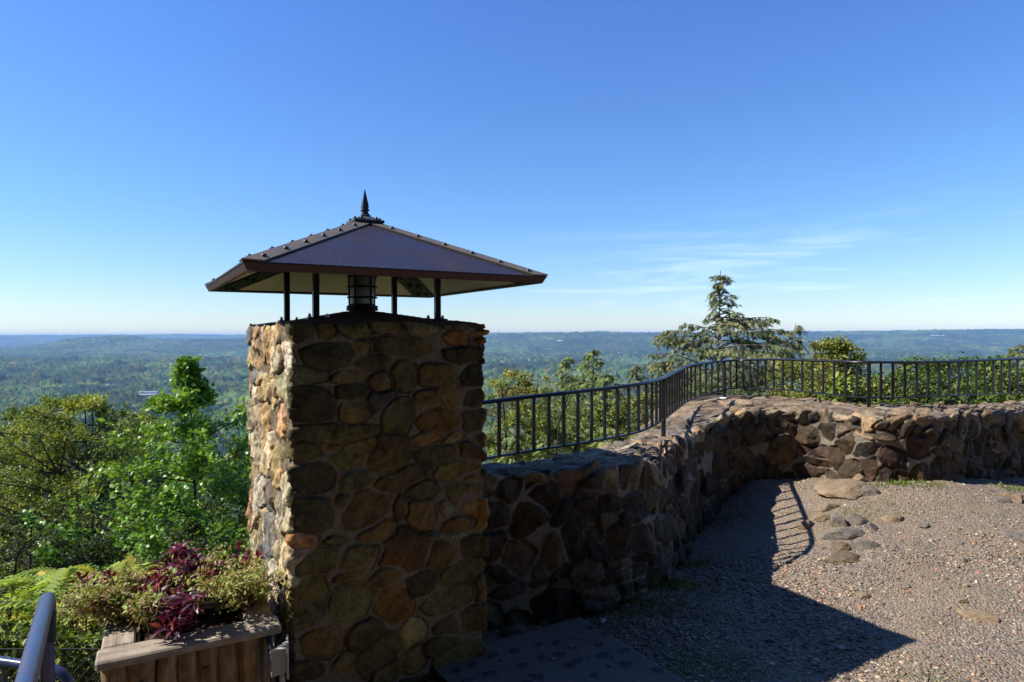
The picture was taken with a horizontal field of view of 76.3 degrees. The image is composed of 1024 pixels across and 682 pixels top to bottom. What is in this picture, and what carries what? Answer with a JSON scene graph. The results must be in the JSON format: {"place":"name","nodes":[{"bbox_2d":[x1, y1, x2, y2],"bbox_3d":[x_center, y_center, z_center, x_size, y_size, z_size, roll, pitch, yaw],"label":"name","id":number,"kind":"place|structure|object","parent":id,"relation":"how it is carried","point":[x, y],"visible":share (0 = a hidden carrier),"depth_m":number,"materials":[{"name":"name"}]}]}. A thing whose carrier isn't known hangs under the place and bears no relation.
{"place":"outdoors","nodes":[
{"label":"outdoors","id":0,"kind":"place"},
{"bbox_2d":[6,335,757,375],"bbox_3d":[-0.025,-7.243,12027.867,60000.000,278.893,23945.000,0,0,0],"label":"hills","id":1,"kind":"structure","parent":0,"point":[569,337],"depth_m":8245.71,"materials":[{"name":"green plant"}]},
{"bbox_2d":[139,391,159,393],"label":"valley building","id":2,"kind":"structure","parent":1,"relation":"on","point":[151,392],"depth_m":2240.92,"materials":[{"name":"metal"}]},
{"bbox_2d":[0,329,1023,678],"bbox_3d":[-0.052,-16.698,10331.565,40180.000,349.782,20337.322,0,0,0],"label":"forest","id":3,"kind":"object","parent":1,"relation":"on","point":[122,369],"visible":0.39,"depth_m":4672.24,"materials":[{"name":"green plant"}]},
{"bbox_2d":[0,0,1023,334],"label":"sky","id":4,"kind":"structure","parent":0,"point":[850,165],"materials":[{"name":"blue"}]},
{"bbox_2d":[428,477,1023,681],"bbox_3d":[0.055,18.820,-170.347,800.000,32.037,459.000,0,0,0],"label":"ground","id":5,"kind":"structure","parent":0,"point":[809,539],"depth_m":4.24,"materials":[{"name":"grey gravel"}]},
{"bbox_2d":[0,461,64,571],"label":"understory tree","id":6,"kind":"object","parent":5,"relation":"on","point":[37,507],"visible":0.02,"depth_m":17.58,"materials":[{"name":"green plant"}]},
{"bbox_2d":[14,592,56,681],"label":"handrail","id":7,"kind":"object","parent":5,"relation":"on","point":[38,657],"visible":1,"depth_m":1.67,"materials":[{"name":"metal"}]},
{"bbox_2d":[0,575,70,681],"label":"sumac shrub","id":8,"kind":"object","parent":5,"relation":"on","point":[22,592],"visible":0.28,"depth_m":4.02,"materials":[{"name":"green plant"}]},
{"bbox_2d":[0,656,73,681],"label":"handrail","id":9,"kind":"object","parent":5,"relation":"on","point":[62,674],"visible":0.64,"depth_m":2.38,"materials":[{"name":"metal"}]},
{"bbox_2d":[0,404,85,655],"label":"olive tree","id":10,"kind":"object","parent":5,"relation":"on","point":[12,410],"visible":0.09,"depth_m":16.71,"materials":[{"name":"green plant"}]},
{"bbox_2d":[0,505,98,679],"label":"understory tree","id":11,"kind":"object","parent":5,"relation":"on","point":[8,533],"visible":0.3,"depth_m":11.16,"materials":[{"name":"green plant"}]},
{"bbox_2d":[0,565,99,678],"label":"sumac shrub","id":12,"kind":"object","parent":5,"relation":"on","point":[33,605],"visible":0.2,"depth_m":3.79,"materials":[{"name":"green plant"}]},
{"bbox_2d":[0,648,100,681],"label":"chain link fence","id":13,"kind":"object","parent":5,"relation":"on","point":[17,649],"visible":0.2,"depth_m":3.17,"materials":[{"name":"metal"}]},
{"bbox_2d":[0,590,105,681],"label":"vine hedge","id":14,"kind":"object","parent":5,"relation":"on","point":[12,638],"visible":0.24,"depth_m":3.30,"materials":[{"name":"green plant"}]},
{"bbox_2d":[0,564,143,679],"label":"sumac shrub","id":15,"kind":"object","parent":5,"relation":"on","point":[27,582],"visible":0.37,"depth_m":4.29,"materials":[{"name":"green plant"}]},
{"bbox_2d":[0,555,145,681],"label":"sumac shrub","id":16,"kind":"object","parent":5,"relation":"on","point":[140,561],"visible":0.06,"depth_m":4.58,"materials":[{"name":"green plant"}]},
{"bbox_2d":[0,560,163,677],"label":"sumac shrub","id":17,"kind":"object","parent":5,"relation":"on","point":[120,564],"visible":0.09,"depth_m":5.03,"materials":[{"name":"green plant"}]},
{"bbox_2d":[0,502,167,681],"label":"understory tree","id":18,"kind":"object","parent":5,"relation":"on","point":[99,559],"visible":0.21,"depth_m":12.18,"materials":[{"name":"green plant"}]},
{"bbox_2d":[0,391,233,681],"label":"olive tree","id":19,"kind":"object","parent":5,"relation":"on","point":[54,433],"visible":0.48,"depth_m":14.52,"materials":[{"name":"green plant"}]},
{"bbox_2d":[12,355,251,676],"bbox_3d":[-5.800,3.924,11.446,4.877,7.397,4.284,0,0,0],"label":"oak tree","id":20,"kind":"object","parent":5,"relation":"on","point":[194,394],"visible":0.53,"depth_m":11.08,"materials":[{"name":"green plant"}]},
{"bbox_2d":[18,462,246,559],"bbox_3d":[-9.835,5.608,17.491,5.875,4.728,5.020,0,0,0],"label":"understory tree","id":21,"kind":"object","parent":5,"relation":"on","point":[145,482],"visible":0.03,"depth_m":17.39,"materials":[{"name":"green plant"}]},
{"bbox_2d":[119,412,193,555],"bbox_3d":[-11.104,7.347,20.212,4.222,10.435,4.232,0,0,0],"label":"tree","id":22,"kind":"object","parent":5,"relation":"on","point":[153,416],"visible":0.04,"depth_m":19.99,"materials":[{"name":"green plant"}]},
{"bbox_2d":[99,511,248,629],"bbox_3d":[-5.050,5.040,10.110,2.592,4.728,3.372,0,1,-21],"label":"plant","id":23,"kind":"object","parent":5,"relation":"on","point":[192,527],"visible":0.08,"depth_m":10.07,"materials":[{"name":"green plant"}]},
{"bbox_2d":[95,592,280,681],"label":"planter box","id":24,"kind":"object","parent":5,"relation":"on","point":[225,646],"visible":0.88,"depth_m":2.69,"materials":[{"name":"wood"}]},
{"bbox_2d":[55,573,147,630],"bbox_3d":[-1.873,1.156,2.849,0.539,0.293,0.385,0,1,19],"label":"trailing vine","id":25,"kind":"object","parent":24,"relation":"on","point":[75,605],"visible":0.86,"depth_m":2.78,"materials":[{"name":"green plant"}]},
{"bbox_2d":[68,567,134,614],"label":"burgundy plant","id":26,"kind":"object","parent":24,"relation":"on","point":[83,581],"visible":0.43,"depth_m":2.97,"materials":[{"name":"purple plant"}]},
{"bbox_2d":[88,556,166,609],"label":"trailing vine","id":27,"kind":"object","parent":24,"relation":"on","point":[123,575],"visible":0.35,"depth_m":2.85,"materials":[{"name":"green plant"}]},
{"bbox_2d":[117,582,173,634],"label":"trailing vine","id":28,"kind":"object","parent":24,"relation":"on","point":[136,608],"visible":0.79,"depth_m":2.68,"materials":[{"name":"green plant"}]},
{"bbox_2d":[118,556,197,615],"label":"burgundy plant","id":29,"kind":"object","parent":24,"relation":"on","point":[155,583],"visible":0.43,"depth_m":2.88,"materials":[{"name":"purple plant"}]},
{"bbox_2d":[145,583,214,640],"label":"burgundy plant","id":30,"kind":"object","parent":24,"relation":"on","point":[186,604],"visible":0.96,"depth_m":2.69,"materials":[{"name":"purple plant"}]},
{"bbox_2d":[152,541,230,597],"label":"burgundy plant","id":31,"kind":"object","parent":24,"relation":"on","point":[186,565],"visible":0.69,"depth_m":3.01,"materials":[{"name":"purple plant"}]},
{"bbox_2d":[157,555,241,616],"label":"trailing vine","id":32,"kind":"object","parent":24,"relation":"on","point":[205,585],"visible":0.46,"depth_m":2.77,"materials":[{"name":"green plant"}]},
{"bbox_2d":[172,539,261,585],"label":"trailing vine","id":33,"kind":"object","parent":24,"relation":"on","point":[215,556],"visible":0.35,"depth_m":3.05,"materials":[{"name":"green plant"}]},
{"bbox_2d":[193,557,288,614],"bbox_3d":[-1.259,1.141,3.033,0.408,0.360,0.713,0,1,-27],"label":"trailing vine","id":34,"kind":"object","parent":24,"relation":"on","point":[232,600],"visible":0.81,"depth_m":2.90,"materials":[{"name":"green plant"}]},
{"bbox_2d":[218,540,265,571],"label":"burgundy plant","id":35,"kind":"object","parent":24,"relation":"on","point":[257,554],"visible":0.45,"depth_m":3.08,"materials":[{"name":"purple plant"}]},
{"bbox_2d":[235,557,281,601],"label":"trailing vine","id":36,"kind":"object","parent":24,"relation":"on","point":[256,575],"visible":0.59,"depth_m":2.88,"materials":[{"name":"green plant"}]},
{"bbox_2d":[146,461,247,548],"bbox_3d":[-8.388,5.623,18.880,5.804,4.815,5.826,-1,1,-39],"label":"understory tree","id":37,"kind":"object","parent":5,"relation":"on","point":[229,513],"visible":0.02,"depth_m":18.57,"materials":[{"name":"green plant"}]},
{"bbox_2d":[198,437,251,569],"bbox_3d":[-5.374,5.245,12.982,2.308,6.726,2.394,0,0,0],"label":"oak tree","id":38,"kind":"object","parent":5,"relation":"on","point":[245,503],"visible":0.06,"depth_m":12.88,"materials":[{"name":"green plant"}]},
{"bbox_2d":[268,633,288,681],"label":"outlet box","id":39,"kind":"object","parent":5,"relation":"on","point":[278,660],"visible":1,"depth_m":2.71,"materials":[{"name":"grey plastic"}]},
{"bbox_2d":[245,311,490,681],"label":"stone pillar","id":40,"kind":"structure","parent":5,"relation":"on","point":[368,513],"depth_m":3.15,"materials":[{"name":"brown stone"}]},
{"bbox_2d":[266,616,282,681],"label":"black conduit","id":41,"kind":"object","parent":40,"relation":"attached to","point":[269,642],"visible":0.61,"depth_m":2.74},
{"bbox_2d":[346,275,377,310],"bbox_3d":[-0.832,-0.298,3.617,0.176,0.281,0.176,0,0,0],"label":"caged lamp","id":42,"kind":"object","parent":40,"relation":"on","point":[361,293],"visible":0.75,"depth_m":3.56,"materials":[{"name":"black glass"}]},
{"bbox_2d":[204,190,547,321],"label":"pyramid roof","id":43,"kind":"structure","parent":40,"relation":"on","point":[397,262],"depth_m":3.31,"materials":[{"name":"purple metal"}]},
{"bbox_2d":[487,430,536,463],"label":"bush","id":44,"kind":"object","parent":5,"relation":"on","point":[510,439],"visible":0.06,"depth_m":6.99,"materials":[{"name":"green plant"}]},
{"bbox_2d":[498,624,531,637],"bbox_3d":[0.019,1.701,3.767,0.209,0.109,0.121,0,0,0],"label":"rock","id":45,"kind":"object","parent":5,"relation":"on","point":[512,630],"visible":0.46,"depth_m":3.75,"materials":[{"name":"grey stone"}]},
{"bbox_2d":[482,366,572,463],"bbox_3d":[-0.162,1.470,8.134,1.490,2.317,1.690,0,0,-8],"label":"bush","id":46,"kind":"object","parent":5,"relation":"on","point":[529,388],"visible":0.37,"depth_m":7.92,"materials":[{"name":"green plant"}]},
{"bbox_2d":[517,406,556,461],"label":"hemlock tree","id":47,"kind":"object","parent":5,"relation":"on","point":[537,437],"visible":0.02,"depth_m":8.96,"materials":[{"name":"green plant"}]},
{"bbox_2d":[486,409,588,462],"bbox_3d":[0.315,1.939,7.494,1.578,2.276,1.609,0,0,13],"label":"green bush","id":48,"kind":"object","parent":5,"relation":"on","point":[541,421],"visible":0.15,"depth_m":7.49,"materials":[{"name":"green plant"}]},
{"bbox_2d":[530,439,560,460],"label":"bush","id":49,"kind":"object","parent":5,"relation":"on","point":[541,453],"visible":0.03,"depth_m":6.39,"materials":[{"name":"green plant"}]},
{"bbox_2d":[531,357,589,449],"bbox_3d":[0.898,2.055,11.192,1.505,3.600,1.253,0,1,-32],"label":"hemlock tree","id":50,"kind":"object","parent":5,"relation":"on","point":[562,385],"visible":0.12,"depth_m":11.16,"materials":[{"name":"green plant"}]},
{"bbox_2d":[436,617,687,681],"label":"path","id":51,"kind":"structure","parent":5,"relation":"on","point":[537,649],"depth_m":3.35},
{"bbox_2d":[531,396,625,456],"bbox_3d":[0.944,1.865,8.816,1.776,2.316,2.420,0,0,0],"label":"green bush","id":52,"kind":"object","parent":5,"relation":"on","point":[569,410],"visible":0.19,"depth_m":8.62,"materials":[{"name":"green plant"}]},
{"bbox_2d":[561,430,597,453],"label":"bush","id":53,"kind":"object","parent":5,"relation":"on","point":[573,438],"visible":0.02,"depth_m":7.58,"materials":[{"name":"green plant"}]},
{"bbox_2d":[553,350,630,450],"bbox_3d":[1.333,1.912,10.600,1.919,3.601,1.812,0,1,18],"label":"hemlock tree","id":54,"kind":"object","parent":5,"relation":"on","point":[593,376],"visible":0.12,"depth_m":10.45,"materials":[{"name":"green plant"}]},
{"bbox_2d":[568,373,631,450],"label":"hemlock tree","id":55,"kind":"object","parent":5,"relation":"on","point":[602,384],"visible":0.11,"depth_m":9.95,"materials":[{"name":"green plant"}]},
{"bbox_2d":[586,424,621,448],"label":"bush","id":56,"kind":"object","parent":5,"relation":"on","point":[608,432],"visible":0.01,"depth_m":6.86,"materials":[{"name":"green plant"}]},
{"bbox_2d":[594,396,636,444],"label":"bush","id":57,"kind":"object","parent":5,"relation":"on","point":[621,398],"visible":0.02,"depth_m":8.59,"materials":[{"name":"green plant"}]},
{"bbox_2d":[573,392,673,446],"bbox_3d":[1.487,1.796,8.282,1.678,2.298,1.630,0,1,17],"label":"green bush","id":58,"kind":"object","parent":5,"relation":"on","point":[633,401],"visible":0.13,"depth_m":8.28,"materials":[{"name":"green plant"}]},
{"bbox_2d":[613,364,654,439],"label":"hemlock tree","id":59,"kind":"object","parent":5,"relation":"on","point":[638,372],"visible":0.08,"depth_m":9.99,"materials":[{"name":"green plant"}]},
{"bbox_2d":[624,410,650,439],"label":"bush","id":60,"kind":"object","parent":5,"relation":"on","point":[642,420],"visible":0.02,"depth_m":7.41,"materials":[{"name":"green plant"}]},
{"bbox_2d":[625,361,673,428],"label":"hemlock tree","id":61,"kind":"object","parent":5,"relation":"on","point":[658,368],"visible":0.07,"depth_m":10.60,"materials":[{"name":"green plant"}]},
{"bbox_2d":[635,379,734,422],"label":"green bush","id":62,"kind":"object","parent":5,"relation":"on","point":[709,385],"visible":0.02,"depth_m":9.06,"materials":[{"name":"green plant"}]},
{"bbox_2d":[689,378,710,397],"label":"hemlock tree","id":63,"kind":"object","parent":5,"relation":"on","point":[703,382],"visible":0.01,"depth_m":9.37,"materials":[{"name":"green plant"}]},
{"bbox_2d":[642,270,807,395],"bbox_3d":[4.024,3.144,12.064,3.116,8.886,3.254,0,0,0],"label":"hemlock tree","id":64,"kind":"object","parent":5,"relation":"on","point":[732,321],"visible":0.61,"depth_m":11.92,"materials":[{"name":"green plant"}]},
{"bbox_2d":[481,395,1023,630],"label":"stone wall","id":65,"kind":"structure","parent":5,"relation":"on","point":[606,527],"depth_m":5.01,"materials":[{"name":"brown stone"}]},
{"bbox_2d":[482,357,1023,458],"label":"railing","id":66,"kind":"object","parent":65,"relation":"on","point":[681,388],"visible":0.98,"depth_m":6.44,"materials":[{"name":"black metal"}]},
{"bbox_2d":[755,384,777,395],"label":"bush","id":67,"kind":"object","parent":5,"relation":"on","point":[766,391],"visible":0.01,"depth_m":9.51,"materials":[{"name":"green plant"}]},
{"bbox_2d":[746,325,807,397],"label":"hemlock tree","id":68,"kind":"object","parent":5,"relation":"on","point":[798,329],"visible":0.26,"depth_m":11.59,"materials":[{"name":"green plant"}]},
{"bbox_2d":[797,520,812,529],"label":"rock","id":69,"kind":"object","parent":5,"relation":"on","point":[804,525],"visible":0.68,"depth_m":5.39,"materials":[{"name":"beige stone"}]},
{"bbox_2d":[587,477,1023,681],"bbox_3d":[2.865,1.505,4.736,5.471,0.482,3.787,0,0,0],"label":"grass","id":70,"kind":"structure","parent":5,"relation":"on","point":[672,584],"depth_m":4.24,"materials":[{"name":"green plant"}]},
{"bbox_2d":[751,357,866,402],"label":"yellow bush","id":71,"kind":"object","parent":5,"relation":"on","point":[828,380],"visible":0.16,"depth_m":8.92,"materials":[{"name":"green plant"}]},
{"bbox_2d":[812,513,831,521],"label":"rock","id":72,"kind":"object","parent":5,"relation":"on","point":[820,517],"visible":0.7,"depth_m":5.48,"materials":[{"name":"beige stone"}]},
{"bbox_2d":[816,502,839,512],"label":"rock","id":73,"kind":"object","parent":5,"relation":"on","point":[825,507],"visible":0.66,"depth_m":5.68,"materials":[{"name":"beige stone"}]},
{"bbox_2d":[789,334,873,400],"bbox_3d":[4.756,1.459,9.590,2.075,3.130,1.727,0,0,0],"label":"yellow bush","id":74,"kind":"object","parent":5,"relation":"on","point":[843,344],"visible":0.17,"depth_m":9.43,"materials":[{"name":"green plant"}]},
{"bbox_2d":[828,514,848,526],"bbox_3d":[2.692,1.509,5.359,0.172,0.169,0.124,0,1,31],"label":"rock","id":75,"kind":"object","parent":5,"relation":"on","point":[837,520],"visible":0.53,"depth_m":5.32,"materials":[{"name":"grey stone"}]},
{"bbox_2d":[829,540,851,550],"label":"rock","id":76,"kind":"object","parent":5,"relation":"on","point":[840,545],"visible":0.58,"depth_m":4.87,"materials":[{"name":"beige stone"}]},
{"bbox_2d":[823,550,858,563],"bbox_3d":[2.365,1.564,4.680,0.287,0.090,0.211,0,0,0],"label":"rock","id":77,"kind":"object","parent":5,"relation":"on","point":[839,557],"visible":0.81,"depth_m":4.62,"materials":[{"name":"beige stone"}]},
{"bbox_2d":[819,527,864,539],"bbox_3d":[2.640,1.536,5.131,0.416,0.136,0.189,0,0,0],"label":"rock","id":78,"kind":"object","parent":5,"relation":"on","point":[848,533],"visible":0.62,"depth_m":5.08,"materials":[{"name":"grey stone"}]},
{"bbox_2d":[818,371,866,403],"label":"green bush","id":79,"kind":"object","parent":5,"relation":"on","point":[838,383],"visible":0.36,"depth_m":8.17,"materials":[{"name":"green plant"}]},
{"bbox_2d":[814,478,872,499],"bbox_3d":[3.061,1.382,5.991,0.476,0.212,0.410,0,1,-34],"label":"rock","id":80,"kind":"object","parent":5,"relation":"on","point":[848,488],"visible":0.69,"depth_m":5.91,"materials":[{"name":"beige stone"}]},
{"bbox_2d":[821,340,873,395],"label":"yellow bush","id":81,"kind":"object","parent":5,"relation":"on","point":[857,349],"visible":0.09,"depth_m":9.61,"materials":[{"name":"green plant"}]},
{"bbox_2d":[845,513,867,525],"bbox_3d":[2.822,1.491,5.358,0.297,0.146,0.168,0,0,-12],"label":"rock","id":82,"kind":"object","parent":5,"relation":"on","point":[852,519],"visible":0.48,"depth_m":5.31,"materials":[{"name":"grey stone"}]},
{"bbox_2d":[852,474,869,481],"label":"rock","id":83,"kind":"object","parent":5,"relation":"on","point":[859,477],"visible":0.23,"depth_m":6.12,"materials":[{"name":"beige stone"}]},
{"bbox_2d":[846,538,880,550],"bbox_3d":[2.631,1.543,4.875,0.245,0.130,0.144,0,1,33],"label":"rock","id":84,"kind":"object","parent":5,"relation":"on","point":[862,544],"visible":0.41,"depth_m":4.85,"materials":[{"name":"grey stone"}]},
{"bbox_2d":[856,591,871,597],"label":"rock","id":85,"kind":"object","parent":5,"relation":"on","point":[862,594],"visible":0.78,"depth_m":4.14,"materials":[{"name":"beige stone"}]},
{"bbox_2d":[825,376,910,404],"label":"green bush","id":86,"kind":"object","parent":5,"relation":"on","point":[863,386],"visible":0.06,"depth_m":8.31,"materials":[{"name":"green plant"}]},
{"bbox_2d":[860,485,880,495],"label":"rock","id":87,"kind":"object","parent":5,"relation":"on","point":[867,490],"visible":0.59,"depth_m":5.81,"materials":[{"name":"grey stone"}]},
{"bbox_2d":[865,522,878,530],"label":"rock","id":88,"kind":"object","parent":5,"relation":"on","point":[870,526],"visible":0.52,"depth_m":5.18,"materials":[{"name":"grey stone"}]},
{"bbox_2d":[880,515,903,522],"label":"rock","id":89,"kind":"object","parent":5,"relation":"on","point":[892,518],"visible":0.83,"depth_m":5.29,"materials":[{"name":"beige stone"}]},
{"bbox_2d":[852,367,935,404],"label":"green bush","id":90,"kind":"object","parent":5,"relation":"on","point":[898,377],"visible":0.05,"depth_m":8.99,"materials":[{"name":"green plant"}]},
{"bbox_2d":[882,369,957,404],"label":"green bush","id":91,"kind":"object","parent":5,"relation":"on","point":[922,385],"visible":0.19,"depth_m":8.51,"materials":[{"name":"green plant"}]},
{"bbox_2d":[917,523,930,528],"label":"rock","id":92,"kind":"object","parent":5,"relation":"on","point":[924,525],"visible":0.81,"depth_m":5.14,"materials":[{"name":"grey stone"}]},
{"bbox_2d":[882,354,972,404],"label":"green bush","id":93,"kind":"object","parent":5,"relation":"on","point":[924,368],"visible":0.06,"depth_m":9.54,"materials":[{"name":"green plant"}]},
{"bbox_2d":[895,351,1023,404],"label":"green bush","id":94,"kind":"object","parent":5,"relation":"on","point":[944,366],"visible":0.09,"depth_m":9.23,"materials":[{"name":"green plant"}]},
{"bbox_2d":[958,598,967,603],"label":"rock","id":95,"kind":"object","parent":5,"relation":"on","point":[962,600],"visible":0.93,"depth_m":3.98,"materials":[{"name":"beige stone"}]},
{"bbox_2d":[956,608,999,623],"bbox_3d":[2.755,1.622,3.836,0.173,0.059,0.173,0,0,-14],"label":"rock","id":96,"kind":"object","parent":5,"relation":"on","point":[980,615],"visible":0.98,"depth_m":3.82,"materials":[{"name":"beige stone"}]},
{"bbox_2d":[951,354,1023,403],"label":"green bush","id":97,"kind":"object","parent":5,"relation":"on","point":[981,373],"visible":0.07,"depth_m":9.14,"materials":[{"name":"green plant"}]},
{"bbox_2d":[958,363,1023,403],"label":"green bush","id":98,"kind":"object","parent":5,"relation":"on","point":[993,399],"visible":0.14,"depth_m":8.66,"materials":[{"name":"green plant"}]},
{"bbox_2d":[993,497,1011,503],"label":"rock","id":99,"kind":"object","parent":5,"relation":"on","point":[1007,500],"visible":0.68,"depth_m":5.58,"materials":[{"name":"grey stone"}]},
{"bbox_2d":[998,531,1023,541],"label":"rock","id":100,"kind":"object","parent":5,"relation":"on","point":[1013,535],"visible":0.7,"depth_m":4.91,"materials":[{"name":"grey stone"}]},
{"bbox_2d":[998,493,1023,503],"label":"rock","id":101,"kind":"object","parent":5,"relation":"on","point":[1016,498],"visible":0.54,"depth_m":5.62,"materials":[{"name":"beige stone"}]},
{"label":"undergrowth","id":102,"kind":"object","parent":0,"visible":0},
{"bbox_2d":[967,344,1023,397],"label":"tree","id":103,"kind":"object","parent":102,"relation":"on","point":[1016,352],"visible":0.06,"depth_m":10.47,"materials":[{"name":"green plant"}]}
]}

